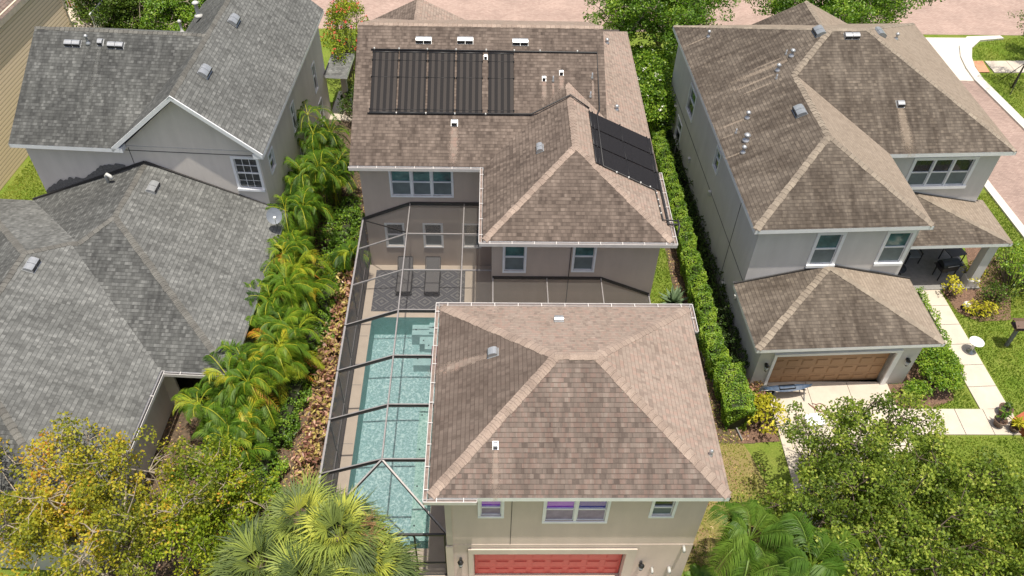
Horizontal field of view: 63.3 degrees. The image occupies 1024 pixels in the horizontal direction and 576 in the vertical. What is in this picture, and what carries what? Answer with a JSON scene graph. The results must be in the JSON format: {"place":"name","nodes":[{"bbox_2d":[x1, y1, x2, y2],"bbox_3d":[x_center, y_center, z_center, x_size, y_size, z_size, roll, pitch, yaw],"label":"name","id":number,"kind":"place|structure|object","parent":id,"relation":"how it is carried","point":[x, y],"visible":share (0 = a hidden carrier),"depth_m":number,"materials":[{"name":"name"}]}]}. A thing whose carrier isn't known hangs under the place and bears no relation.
{"place":"outdoors","nodes":[
{"label":"outdoors","id":0,"kind":"place"},
{"bbox_2d":[0,29,1023,575],"bbox_3d":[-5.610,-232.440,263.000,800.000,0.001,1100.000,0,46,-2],"label":"ground","id":1,"kind":"structure","parent":0,"point":[770,461],"depth_m":36.34,"materials":[{"name":"green plant"}]},
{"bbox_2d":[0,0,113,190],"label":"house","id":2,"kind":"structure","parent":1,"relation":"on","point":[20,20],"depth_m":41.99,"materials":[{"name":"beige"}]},
{"bbox_2d":[137,0,205,30],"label":"broadleaf tree","id":3,"kind":"object","parent":1,"relation":"on","point":[186,14],"visible":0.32,"depth_m":45.91,"materials":[{"name":"green plant"}]},
{"bbox_2d":[85,371,268,575],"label":"planting bed","id":4,"kind":"object","parent":1,"relation":"on","point":[184,384],"depth_m":30.95,"materials":[{"name":"brown soil"}]},
{"bbox_2d":[0,411,230,575],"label":"golden tree","id":5,"kind":"object","parent":4,"relation":"on","point":[79,499],"visible":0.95,"depth_m":24.82,"materials":[{"name":"yellow plant"}]},
{"bbox_2d":[170,366,277,448],"bbox_3d":[-10.485,4.561,30.608,3.599,3.220,3.184,28,51,23],"label":"areca palm","id":6,"kind":"object","parent":4,"relation":"on","point":[219,397],"visible":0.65,"depth_m":29.88,"materials":[{"name":"green plant"}]},
{"bbox_2d":[198,339,289,426],"bbox_3d":[-9.899,3.674,31.194,3.276,3.643,3.425,0,46,-2],"label":"areca palm","id":7,"kind":"object","parent":4,"relation":"on","point":[241,389],"visible":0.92,"depth_m":30.19,"materials":[{"name":"green plant"}]},
{"bbox_2d":[0,0,354,571],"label":"house","id":8,"kind":"structure","parent":1,"relation":"on","point":[134,244],"depth_m":33.88,"materials":[{"name":"grey paint"}]},
{"bbox_2d":[229,156,265,191],"bbox_3d":[-11.202,-4.851,35.271,1.180,1.780,0.195,3,46,1],"label":"window","id":9,"kind":"structure","parent":8,"relation":"in","point":[249,174],"depth_m":35.30,"materials":[{"name":"white paint"}]},
{"bbox_2d":[221,101,369,575],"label":"planting bed","id":10,"kind":"object","parent":1,"relation":"on","point":[348,126],"visible":0.2,"depth_m":33.29,"materials":[{"name":"brown soil"}]},
{"bbox_2d":[134,431,292,575],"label":"green tree","id":11,"kind":"object","parent":10,"relation":"on","point":[205,542],"visible":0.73,"depth_m":25.79,"materials":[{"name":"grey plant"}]},
{"bbox_2d":[190,394,278,467],"bbox_3d":[-10.066,5.485,30.269,3.235,2.448,3.377,0,46,-2],"label":"areca palm","id":12,"kind":"object","parent":10,"relation":"on","point":[247,443],"visible":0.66,"depth_m":29.50,"materials":[{"name":"green plant"}]},
{"bbox_2d":[194,508,310,575],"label":"fan palm","id":13,"kind":"object","parent":10,"relation":"on","point":[234,556],"visible":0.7,"depth_m":24.30,"materials":[{"name":"green plant"}]},
{"bbox_2d":[225,424,288,508],"bbox_3d":[-9.350,6.362,30.063,2.447,1.594,3.244,0,46,-2],"label":"hedge","id":14,"kind":"object","parent":10,"relation":"on","point":[268,464],"visible":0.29,"depth_m":30.01,"materials":[{"name":"green plant"}]},
{"bbox_2d":[243,278,313,345],"bbox_3d":[-9.943,1.393,33.718,3.771,3.197,2.583,16,47,13],"label":"areca palm","id":15,"kind":"object","parent":10,"relation":"on","point":[263,307],"visible":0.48,"depth_m":33.01,"materials":[{"name":"green plant"}]},
{"bbox_2d":[246,306,326,404],"bbox_3d":[-8.899,2.570,32.510,2.911,3.344,3.689,13,47,11],"label":"areca palm","id":16,"kind":"object","parent":10,"relation":"on","point":[285,351],"visible":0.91,"depth_m":31.80,"materials":[{"name":"green plant"}]},
{"bbox_2d":[260,226,332,300],"bbox_3d":[-9.585,-0.784,35.661,3.058,3.454,3.361,33,54,27],"label":"areca palm","id":17,"kind":"object","parent":10,"relation":"on","point":[279,247],"visible":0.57,"depth_m":34.94,"materials":[{"name":"green plant"}]},
{"bbox_2d":[265,185,335,251],"bbox_3d":[-9.512,-2.986,37.714,3.289,3.574,3.516,0,46,-2],"label":"areca palm","id":18,"kind":"object","parent":10,"relation":"on","point":[292,205],"visible":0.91,"depth_m":36.41,"materials":[{"name":"green plant"}]},
{"bbox_2d":[262,249,339,322],"bbox_3d":[-8.893,0.176,34.819,3.426,3.366,3.239,-16,49,-17],"label":"areca palm","id":19,"kind":"object","parent":10,"relation":"on","point":[298,275],"visible":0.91,"depth_m":33.85,"materials":[{"name":"green plant"}]},
{"bbox_2d":[289,444,320,477],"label":"croton bush","id":20,"kind":"object","parent":10,"relation":"on","point":[310,457],"visible":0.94,"depth_m":30.34,"materials":[{"name":"brown plant"}]},
{"bbox_2d":[297,428,325,461],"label":"croton bush","id":21,"kind":"object","parent":10,"relation":"on","point":[312,441],"visible":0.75,"depth_m":30.88,"materials":[{"name":"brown plant"}]},
{"bbox_2d":[282,149,341,224],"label":"areca palm","id":22,"kind":"object","parent":10,"relation":"on","point":[296,176],"visible":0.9,"depth_m":38.10,"materials":[{"name":"green plant"}]},
{"bbox_2d":[302,408,328,440],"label":"croton bush","id":23,"kind":"object","parent":10,"relation":"on","point":[313,427],"visible":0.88,"depth_m":31.44,"materials":[{"name":"brown plant"}]},
{"bbox_2d":[269,193,364,450],"bbox_3d":[-8.161,0.686,35.786,1.810,1.350,14.103,4,46,2],"label":"hedge","id":24,"kind":"object","parent":10,"relation":"on","point":[296,392],"visible":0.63,"depth_m":34.50,"materials":[{"name":"green plant"}]},
{"bbox_2d":[305,394,331,420],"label":"croton bush","id":25,"kind":"object","parent":10,"relation":"on","point":[312,404],"visible":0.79,"depth_m":32.05,"materials":[{"name":"brown plant"}]},
{"bbox_2d":[294,99,350,180],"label":"areca palm","id":26,"kind":"object","parent":10,"relation":"on","point":[317,136],"visible":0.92,"depth_m":40.13,"materials":[{"name":"green plant"}]},
{"bbox_2d":[306,227,347,257],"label":"leafy shrub","id":27,"kind":"object","parent":10,"relation":"on","point":[322,234],"visible":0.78,"depth_m":38.37,"materials":[{"name":"green plant"}]},
{"bbox_2d":[295,145,359,211],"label":"areca palm","id":28,"kind":"object","parent":10,"relation":"on","point":[341,165],"visible":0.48,"depth_m":39.33,"materials":[{"name":"green plant"}]},
{"bbox_2d":[319,203,361,234],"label":"leafy shrub","id":29,"kind":"object","parent":10,"relation":"on","point":[339,211],"visible":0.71,"depth_m":39.22,"materials":[{"name":"green plant"}]},
{"bbox_2d":[336,80,353,118],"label":"leafy shrub","id":30,"kind":"object","parent":10,"relation":"on","point":[350,95],"visible":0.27,"depth_m":45.51,"materials":[{"name":"green plant"}]},
{"bbox_2d":[329,239,370,272],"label":"areca palm","id":31,"kind":"object","parent":10,"relation":"on","point":[344,253],"visible":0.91,"depth_m":36.56,"materials":[{"name":"green plant"}]},
{"bbox_2d":[246,467,351,574],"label":"fan palm","id":32,"kind":"object","parent":1,"relation":"on","point":[300,495],"visible":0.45,"depth_m":25.14,"materials":[{"name":"green plant"}]},
{"bbox_2d":[257,534,357,575],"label":"fan palm","id":33,"kind":"object","parent":1,"relation":"on","point":[292,562],"visible":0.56,"depth_m":23.80,"materials":[{"name":"green plant"}]},
{"bbox_2d":[282,482,399,575],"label":"fan palm","id":34,"kind":"object","parent":1,"relation":"on","point":[346,510],"visible":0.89,"depth_m":24.32,"materials":[{"name":"green plant"}]},
{"bbox_2d":[320,0,367,82],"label":"flowering shrub","id":35,"kind":"object","parent":1,"relation":"on","point":[344,8],"visible":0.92,"depth_m":46.49,"materials":[{"name":"green plant"}]},
{"bbox_2d":[325,514,426,575],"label":"fan palm","id":36,"kind":"object","parent":1,"relation":"on","point":[395,555],"visible":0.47,"depth_m":24.66,"materials":[{"name":"green plant"}]},
{"bbox_2d":[336,265,490,575],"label":"pool deck","id":37,"kind":"structure","parent":1,"relation":"on","point":[477,286],"depth_m":33.68,"materials":[{"name":"beige concrete"}]},
{"bbox_2d":[347,317,438,547],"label":"swimming pool","id":38,"kind":"structure","parent":37,"relation":"in","point":[406,433],"depth_m":33.42,"materials":[{"name":"teal liquid"}]},
{"bbox_2d":[371,270,464,310],"bbox_3d":[-4.150,0.108,37.236,4.060,0.014,2.560,0,46,-2],"label":"outdoor rug","id":39,"kind":"object","parent":37,"relation":"on","point":[385,297],"visible":0.53,"depth_m":37.11,"materials":[{"name":"grey fabric"}]},
{"bbox_2d":[395,256,413,294],"bbox_3d":[-4.817,-0.522,37.268,0.700,0.785,1.810,0,46,-2],"label":"sun lounger","id":40,"kind":"object","parent":39,"relation":"on","point":[407,279],"visible":0.88,"depth_m":37.37,"materials":[{"name":"fabric"}]},
{"bbox_2d":[424,256,440,294],"bbox_3d":[-3.567,-0.514,37.303,0.700,0.785,1.810,0,46,-2],"label":"sun lounger","id":41,"kind":"object","parent":39,"relation":"on","point":[432,282],"visible":0.98,"depth_m":37.42,"materials":[{"name":"fabric"}]},
{"bbox_2d":[317,202,650,575],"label":"pool screen enclosure","id":42,"kind":"object","parent":37,"relation":"on","point":[339,415],"visible":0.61,"depth_m":31.62,"materials":[{"name":"brown metal"}]},
{"bbox_2d":[111,105,785,575],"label":"fallen leaves","id":43,"kind":"object","parent":1,"relation":"on","point":[329,387],"visible":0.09,"depth_m":32.19,"materials":[{"name":"brown plant"}]},
{"bbox_2d":[348,0,677,303],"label":"house","id":44,"kind":"structure","parent":1,"relation":"on","point":[549,192],"depth_m":34.24,"materials":[{"name":"beige paint"}]},
{"bbox_2d":[369,51,398,111],"bbox_3d":[-5.367,-8.662,34.897,1.140,1.365,2.660,0,46,-2],"label":"solar mat","id":45,"kind":"object","parent":44,"relation":"on","point":[384,77],"visible":1,"depth_m":34.89,"materials":[{"name":"black plastic"}]},
{"bbox_2d":[384,223,404,247],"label":"window","id":46,"kind":"structure","parent":44,"relation":"in","point":[389,232],"depth_m":37.06,"materials":[{"name":"white paint"}]},
{"bbox_2d":[397,51,426,112],"bbox_3d":[-4.188,-8.654,34.930,1.200,1.365,2.660,0,46,-2],"label":"solar mat","id":47,"kind":"object","parent":44,"relation":"on","point":[412,76],"visible":1,"depth_m":34.92,"materials":[{"name":"black plastic"}]},
{"bbox_2d":[388,171,453,197],"bbox_3d":[-3.801,-4.448,34.936,2.680,1.550,0.140,0,46,-2],"label":"window","id":48,"kind":"structure","parent":44,"relation":"in","point":[404,183],"depth_m":35.04,"materials":[{"name":"white paint"}]},
{"bbox_2d":[422,223,443,247],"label":"window","id":49,"kind":"structure","parent":44,"relation":"in","point":[432,241],"depth_m":37.16,"materials":[{"name":"white paint"}]},
{"bbox_2d":[426,52,455,112],"bbox_3d":[-2.978,-8.645,34.963,1.180,1.365,2.660,0,46,-2],"label":"solar mat","id":50,"kind":"object","parent":44,"relation":"on","point":[441,80],"visible":1,"depth_m":34.96,"materials":[{"name":"black plastic"}]},
{"bbox_2d":[455,52,482,112],"bbox_3d":[-1.798,-8.637,34.995,1.140,1.365,2.660,0,46,-2],"label":"solar mat","id":51,"kind":"object","parent":44,"relation":"on","point":[469,77],"visible":1,"depth_m":34.99,"materials":[{"name":"black plastic"}]},
{"bbox_2d":[462,223,480,247],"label":"window","id":52,"kind":"structure","parent":44,"relation":"in","point":[469,241],"depth_m":37.22,"materials":[{"name":"white paint"}]},
{"bbox_2d":[487,52,513,112],"bbox_3d":[-0.464,-8.628,35.031,1.130,1.365,2.660,0,46,-2],"label":"solar mat","id":53,"kind":"object","parent":44,"relation":"on","point":[500,82],"visible":1,"depth_m":35.03,"materials":[{"name":"black plastic"}]},
{"bbox_2d":[502,247,526,272],"bbox_3d":[0.099,-1.189,31.968,0.920,1.600,0.140,0,46,-2],"label":"window","id":54,"kind":"structure","parent":44,"relation":"in","point":[514,258],"depth_m":32.06,"materials":[{"name":"glass"}]},
{"bbox_2d":[367,47,680,236],"bbox_3d":[1.065,-7.443,34.737,14.882,2.728,6.793,20,48,17],"label":"solar plumbing","id":55,"kind":"object","parent":44,"relation":"attached to","point":[628,177],"visible":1,"depth_m":34.48,"materials":[{"name":"black plastic"}]},
{"bbox_2d":[571,247,596,271],"bbox_3d":[2.775,-1.209,32.002,0.910,1.570,0.140,0,46,-2],"label":"window","id":56,"kind":"structure","parent":44,"relation":"in","point":[582,257],"depth_m":32.11,"materials":[{"name":"glass"}]},
{"bbox_2d":[588,110,653,154],"bbox_3d":[4.533,-6.432,34.474,2.770,1.420,1.160,0,46,-2],"label":"solar mat","id":57,"kind":"object","parent":44,"relation":"on","point":[622,133],"visible":1,"depth_m":34.46,"materials":[{"name":"black plastic"}]},
{"bbox_2d":[591,127,656,171],"bbox_3d":[4.550,-5.578,33.646,2.770,1.420,1.180,0,46,-2],"label":"solar mat","id":58,"kind":"object","parent":44,"relation":"on","point":[627,151],"visible":1,"depth_m":33.63,"materials":[{"name":"black plastic"}]},
{"bbox_2d":[593,145,659,190],"bbox_3d":[4.567,-4.724,32.818,2.770,1.420,1.160,0,46,-2],"label":"solar mat","id":59,"kind":"object","parent":44,"relation":"on","point":[626,167],"visible":1,"depth_m":32.80,"materials":[{"name":"black plastic"}]},
{"bbox_2d":[422,302,731,575],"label":"garage house","id":60,"kind":"structure","parent":1,"relation":"on","point":[574,437],"depth_m":24.87,"materials":[{"name":"brown tile"}]},
{"bbox_2d":[478,501,503,517],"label":"window","id":61,"kind":"structure","parent":60,"relation":"in","point":[488,509],"depth_m":24.64,"materials":[{"name":"white glass"}]},
{"bbox_2d":[475,554,622,572],"bbox_3d":[1.198,8.976,27.508,4.860,2.082,0.065,0,46,-2],"label":"garage door","id":62,"kind":"structure","parent":60,"relation":"in","point":[484,563],"depth_m":27.67,"materials":[{"name":"red paint"}]},
{"bbox_2d":[542,501,611,523],"bbox_3d":[1.909,6.498,24.619,1.980,1.690,0.140,0,46,-2],"label":"window","id":63,"kind":"structure","parent":60,"relation":"in","point":[552,510],"depth_m":24.83,"materials":[{"name":"white glass"}]},
{"bbox_2d":[648,501,678,517],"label":"window","id":64,"kind":"structure","parent":60,"relation":"in","point":[659,509],"depth_m":24.78,"materials":[{"name":"white glass"}]},
{"bbox_2d":[583,0,740,65],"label":"broadleaf tree","id":65,"kind":"object","parent":1,"relation":"on","point":[667,15],"visible":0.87,"depth_m":45.61,"materials":[{"name":"green plant"}]},
{"bbox_2d":[659,283,688,303],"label":"agave","id":66,"kind":"object","parent":1,"relation":"on","point":[672,297],"visible":0.89,"depth_m":36.99,"materials":[{"name":"green plant"}]},
{"bbox_2d":[648,103,754,443],"bbox_3d":[8.240,-2.647,40.465,1.950,0.001,24.100,0,46,-2],"label":"planting bed","id":67,"kind":"object","parent":1,"relation":"on","point":[679,279],"visible":0.17,"depth_m":34.49,"materials":[{"name":"brown soil"}]},
{"bbox_2d":[631,41,676,130],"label":"flowering shrub","id":68,"kind":"object","parent":67,"relation":"on","point":[652,79],"visible":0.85,"depth_m":44.24,"materials":[{"name":"green plant"}]},
{"bbox_2d":[645,108,732,381],"bbox_3d":[7.978,-3.042,39.696,1.048,1.687,17.733,-1,46,-2],"label":"hedge","id":69,"kind":"object","parent":67,"relation":"on","point":[712,347],"visible":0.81,"depth_m":37.28,"materials":[{"name":"green plant"}]},
{"bbox_2d":[661,119,749,368],"bbox_3d":[8.879,-3.243,39.944,1.281,1.674,18.133,0,46,-2],"label":"hedge","id":70,"kind":"object","parent":67,"relation":"on","point":[728,334],"visible":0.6,"depth_m":37.54,"materials":[{"name":"green plant"}]},
{"bbox_2d":[713,360,756,430],"bbox_3d":[8.725,4.225,32.692,1.456,1.656,2.448,0,46,-2],"label":"hedge","id":71,"kind":"object","parent":67,"relation":"on","point":[730,384],"visible":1,"depth_m":32.28,"materials":[{"name":"green plant"}]},
{"bbox_2d":[684,444,787,575],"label":"dry lawn patch","id":72,"kind":"object","parent":1,"relation":"on","point":[759,477],"visible":0.2,"depth_m":30.43,"materials":[{"name":"plant"}]},
{"bbox_2d":[705,498,806,575],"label":"queen palm","id":73,"kind":"object","parent":72,"relation":"on","point":[728,543],"visible":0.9,"depth_m":24.73,"materials":[{"name":"green plant"}]},
{"bbox_2d":[749,510,862,575],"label":"queen palm","id":74,"kind":"object","parent":72,"relation":"on","point":[788,559],"visible":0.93,"depth_m":23.85,"materials":[{"name":"green plant"}]},
{"bbox_2d":[738,395,779,442],"bbox_3d":[9.569,5.183,32.907,1.600,0.001,2.300,0,46,-2],"label":"mulch bed","id":75,"kind":"object","parent":1,"relation":"on","point":[755,435],"visible":0.4,"depth_m":32.39,"materials":[{"name":"brown soil"}]},
{"bbox_2d":[746,392,790,435],"bbox_3d":[9.759,5.011,32.174,2.049,1.328,2.049,0,46,-2],"label":"croton bush","id":76,"kind":"object","parent":75,"relation":"on","point":[764,401],"visible":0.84,"depth_m":32.06,"materials":[{"name":"yellow plant"}]},
{"bbox_2d":[664,1,1016,387],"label":"house","id":77,"kind":"structure","parent":1,"relation":"on","point":[837,170],"depth_m":35.25,"materials":[{"name":"grey paint"}]},
{"bbox_2d":[805,232,847,267],"bbox_3d":[12.446,-1.527,32.959,1.180,1.860,0.195,-2,46,-4],"label":"window","id":78,"kind":"structure","parent":77,"relation":"in","point":[825,245],"depth_m":32.99,"materials":[{"name":"glass"}]},
{"bbox_2d":[768,353,889,382],"bbox_3d":[12.726,3.124,33.571,4.800,2.092,0.065,-2,46,-4],"label":"garage door","id":79,"kind":"structure","parent":77,"relation":"in","point":[854,366],"depth_m":33.67,"materials":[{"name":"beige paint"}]},
{"bbox_2d":[873,230,917,265],"bbox_3d":[15.259,-1.610,33.136,1.180,1.860,0.195,-2,46,-4],"label":"window","id":80,"kind":"structure","parent":77,"relation":"in","point":[894,243],"depth_m":33.17,"materials":[{"name":"white paint"}]},
{"bbox_2d":[905,156,979,189],"bbox_3d":[18.823,-5.073,36.547,2.920,1.700,0.195,-2,46,-4],"label":"window","id":81,"kind":"structure","parent":77,"relation":"in","point":[929,172],"depth_m":36.58,"materials":[{"name":"white paint"}]},
{"bbox_2d":[932,257,963,280],"bbox_3d":[20.034,-0.892,38.287,1.240,1.060,0.585,-8,47,-10],"label":"barbecue grill","id":82,"kind":"object","parent":77,"relation":"on","point":[948,265],"visible":1,"depth_m":37.96,"materials":[{"name":"black metal"}]},
{"bbox_2d":[745,0,941,23],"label":"broadleaf tree","id":83,"kind":"object","parent":1,"relation":"on","point":[847,11],"visible":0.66,"depth_m":47.84,"materials":[{"name":"green plant"}]},
{"bbox_2d":[754,388,1023,575],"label":"shade tree","id":84,"kind":"object","parent":1,"relation":"on","point":[907,519],"visible":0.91,"depth_m":25.28,"materials":[{"name":"green plant"}]},
{"bbox_2d":[888,350,953,408],"bbox_3d":[17.015,2.632,35.635,3.200,0.001,6.650,0,46,-2],"label":"mulch bed","id":85,"kind":"object","parent":1,"relation":"on","point":[938,397],"visible":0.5,"depth_m":34.11,"materials":[{"name":"brown soil"}]},
{"bbox_2d":[900,378,935,398],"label":"leafy shrub","id":86,"kind":"object","parent":85,"relation":"on","point":[912,386],"visible":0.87,"depth_m":33.45,"materials":[{"name":"green plant"}]},
{"bbox_2d":[915,286,954,365],"bbox_3d":[18.231,1.592,35.959,1.156,1.104,4.125,0,46,-2],"label":"hedge","id":87,"kind":"object","parent":85,"relation":"on","point":[943,331],"visible":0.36,"depth_m":36.18,"materials":[{"name":"green plant"}]},
{"bbox_2d":[915,344,966,392],"bbox_3d":[17.529,3.171,34.188,1.956,1.384,2.795,0,46,-2],"label":"leafy shrub","id":88,"kind":"object","parent":85,"relation":"on","point":[944,355],"visible":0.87,"depth_m":33.69,"materials":[{"name":"green plant"}]},
{"bbox_2d":[925,37,973,80],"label":"driveway apron","id":89,"kind":"object","parent":1,"relation":"on","point":[947,50],"visible":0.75,"depth_m":53.09,"materials":[{"name":"concrete"}]},
{"bbox_2d":[898,409,1020,434],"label":"walkway","id":90,"kind":"structure","parent":1,"relation":"on","point":[969,421],"depth_m":32.99,"materials":[{"name":"concrete"}]},
{"bbox_2d":[917,290,1005,408],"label":"walkway","id":91,"kind":"structure","parent":1,"relation":"on","point":[983,389],"depth_m":35.26,"materials":[{"name":"concrete"}]},
{"bbox_2d":[942,247,1010,321],"bbox_3d":[22.014,-0.529,38.872,3.139,0.001,6.235,25,50,20],"label":"mulch bed","id":92,"kind":"object","parent":1,"relation":"on","point":[958,300],"visible":0.44,"depth_m":37.95,"materials":[{"name":"brown soil"}]},
{"bbox_2d":[962,298,1001,316],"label":"croton bush","id":93,"kind":"object","parent":92,"relation":"on","point":[987,307],"visible":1,"depth_m":36.84,"materials":[{"name":"yellow plant"}]},
{"bbox_2d":[981,280,1018,304],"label":"leafy shrub","id":94,"kind":"object","parent":92,"relation":"on","point":[999,293],"visible":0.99,"depth_m":37.26,"materials":[{"name":"green plant"}]},
{"bbox_2d":[944,481,1023,575],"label":"shade tree","id":95,"kind":"object","parent":1,"relation":"on","point":[1009,550],"visible":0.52,"depth_m":24.73,"materials":[{"name":"green plant"}]},
{"bbox_2d":[959,35,1023,129],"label":"kerb","id":96,"kind":"structure","parent":1,"relation":"on","point":[967,44],"depth_m":51.36,"materials":[{"name":"concrete"}]},
{"bbox_2d":[961,81,1023,224],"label":"alley","id":97,"kind":"structure","parent":1,"relation":"on","point":[1006,178],"depth_m":45.26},
{"bbox_2d":[983,180,1023,239],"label":"kerb","id":98,"kind":"structure","parent":1,"relation":"on","point":[1001,203],"depth_m":42.25,"materials":[{"name":"concrete"}]},
{"bbox_2d":[991,239,1023,293],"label":"leafy shrub","id":99,"kind":"object","parent":1,"relation":"on","point":[1005,265],"visible":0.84,"depth_m":37.94,"materials":[{"name":"green plant"}]},
{"bbox_2d":[475,570,618,575],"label":"driveway","id":100,"kind":"structure","parent":0,"point":[546,574],"depth_m":28.20,"materials":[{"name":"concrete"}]},
{"bbox_2d":[72,0,1023,34],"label":"road","id":101,"kind":"structure","parent":0,"point":[965,17],"depth_m":55.98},
{"bbox_2d":[767,381,859,575],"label":"driveway","id":102,"kind":"structure","parent":0,"point":[792,456],"depth_m":32.75,"materials":[{"name":"concrete"}]},
{"bbox_2d":[763,384,811,400],"bbox_3d":[11.014,4.138,33.395,2.000,0.743,0.631,-3,46,-5],"label":"kayak","id":103,"kind":"object","parent":102,"relation":"on","point":[787,387],"visible":0.9,"depth_m":33.20,"materials":[{"name":"blue plastic"}]},
{"bbox_2d":[805,381,899,575],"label":"driveway","id":104,"kind":"structure","parent":0,"point":[824,393],"depth_m":33.75,"materials":[{"name":"concrete"}]},
{"bbox_2d":[846,382,955,575],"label":"driveway","id":105,"kind":"structure","parent":0,"point":[861,390],"depth_m":33.85,"materials":[{"name":"concrete"}]},
{"bbox_2d":[984,61,1023,72],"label":"sidewalk","id":106,"kind":"structure","parent":0,"point":[1002,66],"depth_m":52.09,"materials":[{"name":"concrete"}]},
{"label":"planting bed","id":107,"kind":"structure","parent":0,"visible":0},
{"bbox_2d":[63,0,192,29],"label":"broadleaf tree","id":108,"kind":"object","parent":107,"relation":"on","point":[122,14],"visible":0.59,"depth_m":46.59,"materials":[{"name":"green plant"}]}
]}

